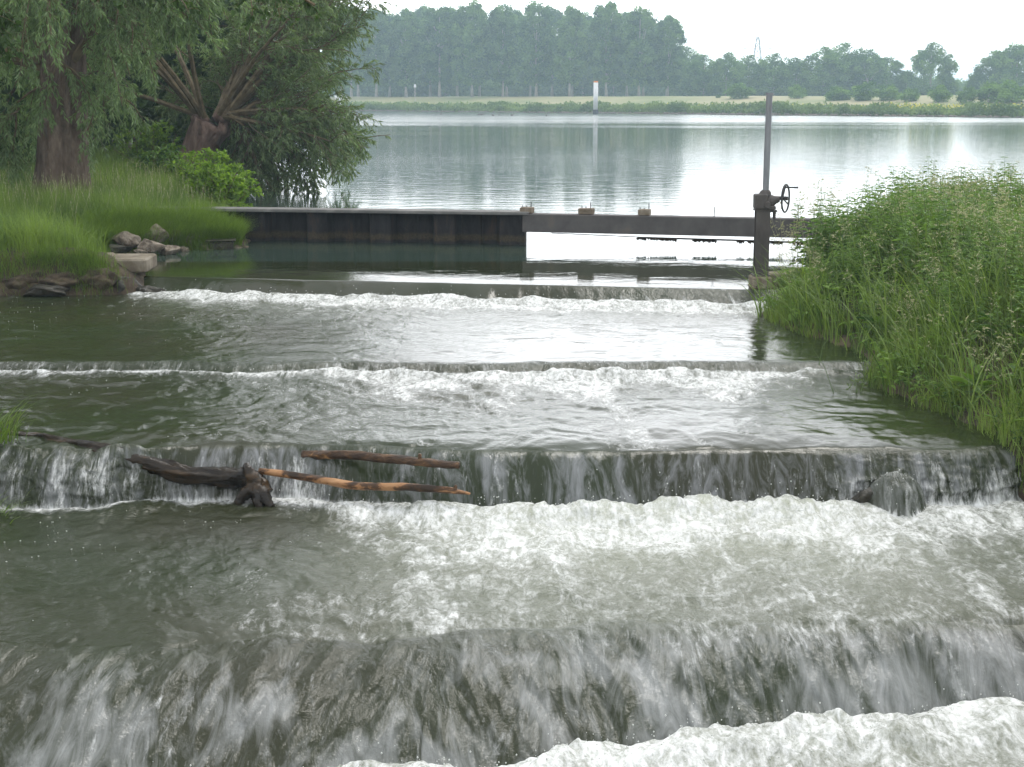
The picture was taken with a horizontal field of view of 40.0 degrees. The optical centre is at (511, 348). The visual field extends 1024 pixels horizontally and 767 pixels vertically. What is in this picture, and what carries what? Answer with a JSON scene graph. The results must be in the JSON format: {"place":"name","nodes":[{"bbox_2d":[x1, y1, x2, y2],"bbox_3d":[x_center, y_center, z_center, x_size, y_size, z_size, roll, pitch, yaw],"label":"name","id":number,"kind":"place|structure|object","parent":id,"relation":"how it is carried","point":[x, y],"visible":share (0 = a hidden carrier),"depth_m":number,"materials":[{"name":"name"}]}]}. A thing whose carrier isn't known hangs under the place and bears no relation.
{"place":"outdoors","nodes":[
{"label":"outdoors","id":0,"kind":"place"},
{"bbox_2d":[0,262,1023,766],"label":"river water","id":1,"kind":"structure","parent":0,"point":[172,624],"depth_m":10.39,"materials":[{"name":"liquid"}]},
{"bbox_2d":[0,272,46,288],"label":"bank boulder","id":2,"kind":"object","parent":1,"relation":"on","point":[21,281],"visible":0.69,"depth_m":19.57,"materials":[{"name":"stone"}]},
{"bbox_2d":[78,266,119,289],"bbox_3d":[-5.837,-0.958,19.740,0.588,0.372,0.412,8,13,38],"label":"bank boulder","id":3,"kind":"object","parent":1,"relation":"on","point":[101,282],"visible":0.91,"depth_m":19.63,"materials":[{"name":"stone"}]},
{"bbox_2d":[0,431,275,507],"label":"driftwood trunk","id":4,"kind":"object","parent":1,"relation":"on","point":[257,489],"visible":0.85,"depth_m":11.27,"materials":[{"name":"wood"}]},
{"bbox_2d":[258,468,469,494],"bbox_3d":[-1.194,1.059,11.061,1.782,0.096,0.143,3,10,16],"label":"dead branch","id":5,"kind":"object","parent":4,"relation":"on","point":[334,482],"visible":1,"depth_m":11.00,"materials":[{"name":"wood"}]},
{"bbox_2d":[301,450,459,468],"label":"dead branch","id":6,"kind":"object","parent":1,"relation":"in","point":[419,460],"visible":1,"depth_m":11.15,"materials":[{"name":"wood"}]},
{"bbox_2d":[21,279,1017,766],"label":"water spray","id":7,"kind":"object","parent":1,"relation":"on","point":[639,513],"visible":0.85,"depth_m":8.34,"materials":[{"name":"white liquid"}]},
{"bbox_2d":[851,487,872,502],"bbox_3d":[2.795,1.174,11.091,0.215,0.164,0.160,-6,11,-29],"label":"wet boulder","id":8,"kind":"object","parent":1,"relation":"in","point":[864,495],"visible":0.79,"depth_m":11.02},
{"bbox_2d":[0,95,1023,500],"bbox_3d":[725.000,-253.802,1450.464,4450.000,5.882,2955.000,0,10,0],"label":"ground","id":9,"kind":"structure","parent":0,"point":[132,285],"depth_m":19.97,"materials":[{"name":"plant"}]},
{"bbox_2d":[0,394,41,447],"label":"grass clump","id":10,"kind":"object","parent":9,"relation":"on","point":[4,432],"visible":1,"depth_m":11.53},
{"bbox_2d":[23,284,68,295],"bbox_3d":[-6.468,-0.792,19.503,0.658,0.182,0.314,0,10,-3],"label":"bank boulder","id":11,"kind":"object","parent":9,"relation":"on","point":[44,290],"visible":1,"depth_m":19.40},
{"bbox_2d":[0,9,110,170],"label":"broadleaf tree","id":12,"kind":"object","parent":9,"relation":"on","point":[7,91],"visible":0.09,"depth_m":34.33,"materials":[{"name":"green plant"}]},
{"bbox_2d":[38,271,80,287],"bbox_3d":[-6.371,-0.942,19.800,0.881,0.288,0.555,3,11,19],"label":"bank boulder","id":13,"kind":"object","parent":9,"relation":"on","point":[60,279],"visible":0.68,"depth_m":19.60,"materials":[{"name":"stone"}]},
{"bbox_2d":[88,70,123,148],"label":"broadleaf tree","id":14,"kind":"object","parent":9,"relation":"on","point":[111,134],"depth_m":51.67,"materials":[{"name":"green plant"}]},
{"bbox_2d":[0,158,221,224],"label":"seeding grass","id":15,"kind":"structure","parent":9,"relation":"on","point":[65,189],"depth_m":26.11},
{"bbox_2d":[104,46,142,141],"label":"broadleaf tree","id":16,"kind":"object","parent":9,"relation":"on","point":[121,118],"visible":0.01,"depth_m":49.94,"materials":[{"name":"green plant"}]},
{"bbox_2d":[0,217,247,296],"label":"grass tufts","id":17,"kind":"object","parent":9,"relation":"on","point":[83,263],"visible":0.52,"depth_m":19.82,"materials":[{"name":"plant"}]},
{"bbox_2d":[112,231,140,247],"bbox_3d":[-6.330,-1.766,23.006,0.393,0.287,0.403,9,13,40],"label":"boulder","id":18,"kind":"object","parent":9,"relation":"on","point":[129,240],"visible":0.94,"depth_m":22.91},
{"bbox_2d":[0,0,257,198],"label":"willow tree","id":19,"kind":"object","parent":9,"relation":"on","point":[59,134],"visible":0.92,"depth_m":26.60,"materials":[{"name":"green plant"}]},
{"bbox_2d":[0,138,261,251],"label":"grass","id":20,"kind":"structure","parent":9,"relation":"on","point":[99,221],"depth_m":24.22,"materials":[{"name":"plant"}]},
{"bbox_2d":[107,252,156,272],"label":"concrete slab","id":21,"kind":"structure","parent":9,"relation":"on","point":[141,262],"depth_m":20.09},
{"bbox_2d":[105,119,185,173],"bbox_3d":[-9.768,-5.287,37.702,2.119,1.699,1.469,0,10,0],"label":"shrub","id":22,"kind":"object","parent":9,"relation":"on","point":[147,142],"visible":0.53,"depth_m":37.52,"materials":[{"name":"green plant"}]},
{"bbox_2d":[137,238,165,252],"bbox_3d":[-5.886,-1.669,22.949,0.451,0.225,0.330,0,10,-1],"label":"boulder","id":23,"kind":"object","parent":9,"relation":"on","point":[148,245],"visible":0.94,"depth_m":22.85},
{"bbox_2d":[145,223,168,242],"bbox_3d":[-6.017,-1.927,23.608,0.431,0.331,0.319,5,11,25],"label":"boulder","id":24,"kind":"object","parent":9,"relation":"on","point":[163,231],"visible":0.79,"depth_m":23.54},
{"bbox_2d":[0,0,321,68],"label":"alder tree","id":25,"kind":"object","parent":9,"relation":"on","point":[6,19],"visible":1,"depth_m":15.14,"materials":[{"name":"green plant"}]},
{"bbox_2d":[130,143,196,186],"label":"shrub","id":26,"kind":"object","parent":9,"relation":"on","point":[161,154],"visible":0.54,"depth_m":32.38,"materials":[{"name":"green plant"}]},
{"bbox_2d":[115,0,270,161],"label":"broadleaf tree","id":27,"kind":"object","parent":9,"relation":"on","point":[144,106],"visible":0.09,"depth_m":43.50,"materials":[{"name":"green plant"}]},
{"bbox_2d":[1,0,398,194],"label":"pollard willow","id":28,"kind":"object","parent":9,"relation":"on","point":[284,108],"visible":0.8,"depth_m":38.20,"materials":[{"name":"green plant"}]},
{"bbox_2d":[162,147,257,199],"bbox_3d":[-6.624,-3.742,30.919,1.964,1.374,1.795,9,13,41],"label":"shrub","id":29,"kind":"object","parent":9,"relation":"on","point":[215,156],"visible":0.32,"depth_m":30.59,"materials":[{"name":"green plant"}]},
{"bbox_2d":[168,106,254,178],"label":"shrub","id":30,"kind":"object","parent":9,"relation":"on","point":[211,111],"visible":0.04,"depth_m":41.00,"materials":[{"name":"green plant"}]},
{"bbox_2d":[182,159,263,206],"bbox_3d":[-5.809,-3.143,28.315,1.564,1.309,1.726,-3,10,-15],"label":"shrub","id":31,"kind":"object","parent":9,"relation":"on","point":[223,179],"visible":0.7,"depth_m":28.22,"materials":[{"name":"green plant"}]},
{"bbox_2d":[120,206,529,244],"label":"sheet pile wall","id":32,"kind":"structure","parent":9,"relation":"on","point":[441,226],"depth_m":25.03,"materials":[{"name":"metal"}]},
{"bbox_2d":[520,202,853,237],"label":"sluice beam","id":33,"kind":"structure","parent":32,"relation":"on","point":[644,221],"depth_m":23.95,"materials":[{"name":"metal"}]},
{"bbox_2d":[552,233,807,245],"bbox_3d":[3.038,-1.834,23.870,4.808,0.160,0.098,2,10,12],"label":"cable","id":34,"kind":"object","parent":33,"relation":"hanging from","point":[695,240],"visible":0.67,"depth_m":23.85,"materials":[{"name":"metal"}]},
{"bbox_2d":[332,6,364,95],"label":"poplar tree","id":35,"kind":"object","parent":9,"relation":"on","point":[354,50],"visible":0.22,"depth_m":364.12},
{"bbox_2d":[356,8,394,96],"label":"poplar tree","id":36,"kind":"object","parent":9,"relation":"on","point":[381,44],"visible":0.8,"depth_m":359.35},
{"bbox_2d":[386,8,426,96],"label":"poplar tree","id":37,"kind":"object","parent":9,"relation":"on","point":[403,69],"visible":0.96,"depth_m":360.03,"materials":[{"name":"plant"}]},
{"bbox_2d":[413,3,440,96],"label":"poplar tree","id":38,"kind":"object","parent":9,"relation":"on","point":[424,81],"visible":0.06,"depth_m":403.37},
{"bbox_2d":[419,5,457,96],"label":"poplar tree","id":39,"kind":"object","parent":9,"relation":"on","point":[436,55],"visible":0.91,"depth_m":356.22,"materials":[{"name":"plant"}]},
{"bbox_2d":[440,6,474,95],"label":"poplar tree","id":40,"kind":"object","parent":9,"relation":"on","point":[456,83],"visible":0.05,"depth_m":395.74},
{"bbox_2d":[449,0,492,96],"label":"poplar tree","id":41,"kind":"object","parent":9,"relation":"on","point":[470,72],"visible":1,"depth_m":351.61,"materials":[{"name":"plant"}]},
{"bbox_2d":[484,5,519,96],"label":"poplar tree","id":42,"kind":"object","parent":9,"relation":"on","point":[505,58],"visible":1,"depth_m":351.31,"materials":[{"name":"plant"}]},
{"bbox_2d":[489,3,525,96],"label":"poplar tree","id":43,"kind":"object","parent":9,"relation":"on","point":[517,13],"visible":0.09,"depth_m":390.64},
{"bbox_2d":[514,0,554,95],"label":"poplar tree","id":44,"kind":"object","parent":9,"relation":"on","point":[536,72],"visible":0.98,"depth_m":348.43,"materials":[{"name":"plant"}]},
{"bbox_2d":[539,4,564,95],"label":"poplar tree","id":45,"kind":"object","parent":9,"relation":"on","point":[557,14],"visible":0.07,"depth_m":400.72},
{"bbox_2d":[547,4,588,95],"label":"poplar tree","id":46,"kind":"object","parent":9,"relation":"on","point":[568,56],"visible":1,"depth_m":342.94,"materials":[{"name":"plant"}]},
{"bbox_2d":[583,16,611,95],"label":"poplar tree","id":47,"kind":"object","parent":9,"relation":"on","point":[590,77],"visible":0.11,"depth_m":393.40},
{"bbox_2d":[586,1,626,95],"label":"poplar tree","id":48,"kind":"object","parent":9,"relation":"on","point":[601,35],"visible":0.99,"depth_m":343.10,"materials":[{"name":"plant"}]},
{"bbox_2d":[616,6,661,95],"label":"poplar tree","id":49,"kind":"object","parent":9,"relation":"on","point":[637,56],"visible":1,"depth_m":339.57,"materials":[{"name":"plant"}]},
{"bbox_2d":[650,15,686,95],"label":"poplar tree","id":50,"kind":"object","parent":9,"relation":"on","point":[666,76],"visible":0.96,"depth_m":341.14,"materials":[{"name":"plant"}]},
{"bbox_2d":[321,98,1023,117],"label":"shore scrub","id":51,"kind":"object","parent":9,"relation":"on","point":[970,108],"visible":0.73,"depth_m":247.59,"materials":[{"name":"green plant"}]},
{"bbox_2d":[322,73,1023,96],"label":"undergrowth","id":52,"kind":"object","parent":9,"relation":"on","point":[489,89],"visible":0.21,"depth_m":420.14,"materials":[{"name":"plant"}]},
{"bbox_2d":[665,45,705,95],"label":"broadleaf tree","id":53,"kind":"object","parent":9,"relation":"on","point":[677,90],"visible":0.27,"depth_m":376.20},
{"bbox_2d":[356,110,1023,117],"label":"shore stones","id":54,"kind":"object","parent":9,"relation":"on","point":[835,114],"visible":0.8,"depth_m":245.68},
{"bbox_2d":[680,54,728,95],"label":"broadleaf tree","id":55,"kind":"object","parent":9,"relation":"on","point":[693,86],"visible":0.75,"depth_m":341.84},
{"bbox_2d":[706,51,747,95],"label":"broadleaf tree","id":56,"kind":"object","parent":9,"relation":"on","point":[736,73],"visible":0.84,"depth_m":336.81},
{"bbox_2d":[723,81,756,98],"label":"bush","id":57,"kind":"object","parent":9,"relation":"on","point":[740,91],"visible":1,"depth_m":284.56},
{"bbox_2d":[727,54,767,95],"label":"broadleaf tree","id":58,"kind":"object","parent":9,"relation":"on","point":[750,67],"visible":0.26,"depth_m":343.29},
{"bbox_2d":[748,52,797,95],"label":"broadleaf tree","id":59,"kind":"object","parent":9,"relation":"on","point":[773,70],"visible":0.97,"depth_m":337.67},
{"bbox_2d":[748,93,798,287],"bbox_3d":[3.535,-1.823,18.959,0.601,3.185,0.376,0,10,0],"label":"sluice gate post","id":60,"kind":"object","parent":9,"relation":"on","point":[765,201],"visible":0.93,"depth_m":18.90,"materials":[{"name":"metal"}]},
{"bbox_2d":[779,57,812,95],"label":"broadleaf tree","id":61,"kind":"object","parent":9,"relation":"on","point":[796,61],"visible":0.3,"depth_m":342.07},
{"bbox_2d":[787,84,806,98],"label":"bush","id":62,"kind":"object","parent":9,"relation":"on","point":[797,93],"visible":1,"depth_m":275.44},
{"bbox_2d":[788,202,825,275],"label":"nettle plant","id":63,"kind":"object","parent":9,"relation":"on","point":[802,241],"visible":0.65,"depth_m":18.58,"materials":[{"name":"green plant"}]},
{"bbox_2d":[790,192,824,271],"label":"nettle plant","id":64,"kind":"object","parent":9,"relation":"on","point":[817,213],"visible":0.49,"depth_m":18.97,"materials":[{"name":"green plant"}]},
{"bbox_2d":[796,46,850,95],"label":"broadleaf tree","id":65,"kind":"object","parent":9,"relation":"on","point":[820,86],"visible":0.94,"depth_m":335.83,"materials":[{"name":"plant"}]},
{"bbox_2d":[813,212,844,273],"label":"nettle plant","id":66,"kind":"object","parent":9,"relation":"on","point":[823,234],"visible":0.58,"depth_m":18.34,"materials":[{"name":"green plant"}]},
{"bbox_2d":[823,86,852,100],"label":"bush","id":67,"kind":"object","parent":9,"relation":"on","point":[843,94],"visible":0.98,"depth_m":261.38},
{"bbox_2d":[816,41,873,95],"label":"broadleaf tree","id":68,"kind":"object","parent":9,"relation":"on","point":[849,54],"visible":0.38,"depth_m":339.89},
{"bbox_2d":[828,189,870,263],"bbox_3d":[4.357,-1.506,18.210,0.553,1.118,0.452,2,10,11],"label":"nettle plant","id":69,"kind":"object","parent":9,"relation":"on","point":[849,218],"visible":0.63,"depth_m":18.14,"materials":[{"name":"green plant"}]},
{"bbox_2d":[850,81,878,100],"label":"bush","id":70,"kind":"object","parent":9,"relation":"on","point":[860,93],"visible":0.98,"depth_m":257.19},
{"bbox_2d":[850,228,878,285],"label":"nettle plant","id":71,"kind":"object","parent":9,"relation":"on","point":[862,263],"visible":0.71,"depth_m":16.51,"materials":[{"name":"green plant"}]},
{"bbox_2d":[706,182,1023,491],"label":"bank grass","id":72,"kind":"structure","parent":9,"relation":"on","point":[807,302],"depth_m":13.97,"materials":[{"name":"plant"}]},
{"bbox_2d":[840,47,891,94],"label":"broadleaf tree","id":73,"kind":"object","parent":9,"relation":"on","point":[875,68],"visible":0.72,"depth_m":336.11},
{"bbox_2d":[857,313,901,342],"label":"dock plant","id":74,"kind":"object","parent":9,"relation":"on","point":[867,317],"visible":0.55,"depth_m":15.08,"materials":[{"name":"green plant"}]},
{"bbox_2d":[873,212,895,269],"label":"nettle plant","id":75,"kind":"object","parent":9,"relation":"on","point":[880,252],"visible":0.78,"depth_m":16.85,"materials":[{"name":"green plant"}]},
{"bbox_2d":[868,184,903,261],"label":"nettle plant","id":76,"kind":"object","parent":9,"relation":"on","point":[877,213],"visible":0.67,"depth_m":17.27,"materials":[{"name":"green plant"}]},
{"bbox_2d":[874,84,902,100],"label":"bush","id":77,"kind":"object","parent":9,"relation":"on","point":[892,92],"visible":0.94,"depth_m":254.32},
{"bbox_2d":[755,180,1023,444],"bbox_3d":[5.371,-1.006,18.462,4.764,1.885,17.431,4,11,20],"label":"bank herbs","id":78,"kind":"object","parent":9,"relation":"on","point":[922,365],"visible":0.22,"depth_m":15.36,"materials":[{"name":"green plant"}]},
{"bbox_2d":[874,55,908,90],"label":"broadleaf tree","id":79,"kind":"object","parent":9,"relation":"on","point":[896,66],"visible":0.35,"depth_m":343.03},
{"bbox_2d":[890,208,916,264],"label":"nettle plant","id":80,"kind":"object","parent":9,"relation":"on","point":[898,233],"visible":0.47,"depth_m":16.64,"materials":[{"name":"green plant"}]},
{"bbox_2d":[898,166,918,221],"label":"nettle plant","id":81,"kind":"object","parent":9,"relation":"on","point":[909,178],"visible":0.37,"depth_m":18.36,"materials":[{"name":"green plant"}]},
{"bbox_2d":[897,87,920,101],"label":"bush","id":82,"kind":"object","parent":9,"relation":"on","point":[914,95],"visible":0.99,"depth_m":248.96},
{"bbox_2d":[885,215,934,286],"bbox_3d":[4.545,-1.067,16.128,0.509,0.924,0.386,-2,10,-10],"label":"nettle plant","id":83,"kind":"object","parent":9,"relation":"on","point":[904,251],"visible":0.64,"depth_m":16.08,"materials":[{"name":"green plant"}]},
{"bbox_2d":[906,182,929,256],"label":"nettle plant","id":84,"kind":"object","parent":9,"relation":"on","point":[917,211],"visible":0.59,"depth_m":16.88,"materials":[{"name":"green plant"}]},
{"bbox_2d":[903,219,933,283],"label":"nettle plant","id":85,"kind":"object","parent":9,"relation":"on","point":[908,257],"visible":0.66,"depth_m":15.87,"materials":[{"name":"green plant"}]},
{"bbox_2d":[911,244,951,305],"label":"nettle plant","id":86,"kind":"object","parent":9,"relation":"on","point":[926,260],"visible":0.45,"depth_m":15.36,"materials":[{"name":"green plant"}]},
{"bbox_2d":[903,41,960,94],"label":"broadleaf tree","id":87,"kind":"object","parent":9,"relation":"on","point":[947,68],"visible":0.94,"depth_m":326.94,"materials":[{"name":"plant"}]},
{"bbox_2d":[916,254,948,308],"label":"nettle plant","id":88,"kind":"object","parent":9,"relation":"on","point":[927,293],"visible":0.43,"depth_m":14.55,"materials":[{"name":"green plant"}]},
{"bbox_2d":[916,175,954,268],"bbox_3d":[4.879,-1.395,16.172,0.438,1.172,0.327,-7,12,-36],"label":"nettle plant","id":89,"kind":"object","parent":9,"relation":"on","point":[936,217],"visible":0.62,"depth_m":16.15,"materials":[{"name":"green plant"}]},
{"bbox_2d":[927,84,954,101],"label":"bush","id":90,"kind":"object","parent":9,"relation":"on","point":[939,93],"visible":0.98,"depth_m":241.55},
{"bbox_2d":[935,188,972,274],"bbox_3d":[4.903,-1.241,15.643,0.400,1.067,0.303,1,10,6],"label":"nettle plant","id":91,"kind":"object","parent":9,"relation":"on","point":[944,217],"visible":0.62,"depth_m":15.60,"materials":[{"name":"green plant"}]},
{"bbox_2d":[941,275,968,330],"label":"nettle plant","id":92,"kind":"object","parent":9,"relation":"on","point":[953,299],"visible":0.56,"depth_m":13.73,"materials":[{"name":"green plant"}]},
{"bbox_2d":[940,220,973,287],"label":"nettle plant","id":93,"kind":"object","parent":9,"relation":"on","point":[969,245],"visible":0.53,"depth_m":15.27,"materials":[{"name":"green plant"}]},
{"bbox_2d":[944,231,975,297],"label":"nettle plant","id":94,"kind":"object","parent":9,"relation":"on","point":[957,256],"visible":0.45,"depth_m":14.89,"materials":[{"name":"green plant"}]},
{"bbox_2d":[955,85,976,103],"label":"bush","id":95,"kind":"object","parent":9,"relation":"on","point":[968,95],"visible":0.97,"depth_m":234.96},
{"bbox_2d":[945,357,999,401],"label":"dock plant","id":96,"kind":"object","parent":9,"relation":"on","point":[965,382],"visible":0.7,"depth_m":12.49,"materials":[{"name":"green plant"}]},
{"bbox_2d":[967,298,987,356],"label":"nettle plant","id":97,"kind":"object","parent":9,"relation":"on","point":[974,323],"visible":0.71,"depth_m":13.23,"materials":[{"name":"green plant"}]},
{"bbox_2d":[975,79,997,102],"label":"bush","id":98,"kind":"object","parent":9,"relation":"on","point":[983,93],"visible":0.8,"depth_m":234.59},
{"bbox_2d":[973,240,1004,295],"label":"nettle plant","id":99,"kind":"object","parent":9,"relation":"on","point":[992,272],"visible":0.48,"depth_m":14.07,"materials":[{"name":"green plant"}]},
{"bbox_2d":[967,48,1022,90],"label":"broadleaf tree","id":100,"kind":"object","parent":9,"relation":"on","point":[979,76],"visible":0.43,"depth_m":322.56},
{"bbox_2d":[974,312,1023,351],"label":"dock plant","id":101,"kind":"object","parent":9,"relation":"on","point":[990,326],"visible":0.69,"depth_m":12.99,"materials":[{"name":"green plant"}]},
{"bbox_2d":[992,296,1014,354],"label":"nettle plant","id":102,"kind":"object","parent":9,"relation":"on","point":[999,313],"visible":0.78,"depth_m":12.92,"materials":[{"name":"green plant"}]},
{"bbox_2d":[991,156,1018,215],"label":"nettle plant","id":103,"kind":"object","parent":9,"relation":"on","point":[1004,175],"visible":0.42,"depth_m":19.53,"materials":[{"name":"green plant"}]},
{"bbox_2d":[987,41,1023,88],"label":"broadleaf tree","id":104,"kind":"object","parent":9,"relation":"on","point":[1011,53],"visible":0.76,"depth_m":317.04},
{"bbox_2d":[987,79,1023,103],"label":"bush","id":105,"kind":"object","parent":9,"relation":"on","point":[1012,93],"visible":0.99,"depth_m":231.62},
{"bbox_2d":[996,215,1023,299],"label":"nettle plant","id":106,"kind":"object","parent":9,"relation":"on","point":[1011,252],"visible":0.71,"depth_m":13.72,"materials":[{"name":"green plant"}]},
{"bbox_2d":[153,111,1023,261],"bbox_3d":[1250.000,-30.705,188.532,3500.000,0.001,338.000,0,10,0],"label":"lake water","id":107,"kind":"structure","parent":0,"point":[669,164],"depth_m":51.38,"materials":[{"name":"grey liquid"}]},
{"bbox_2d":[206,237,235,249],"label":"stone slab","id":108,"kind":"structure","parent":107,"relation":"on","point":[229,242],"depth_m":23.87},
{"bbox_2d":[302,0,1023,95],"label":"sky","id":109,"kind":"structure","parent":0,"point":[967,29],"materials":[{"name":"white"}]},
{"bbox_2d":[770,161,1023,410],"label":"flowering grass","id":110,"kind":"structure","parent":0,"point":[930,196],"depth_m":17.03,"materials":[{"name":"plant"}]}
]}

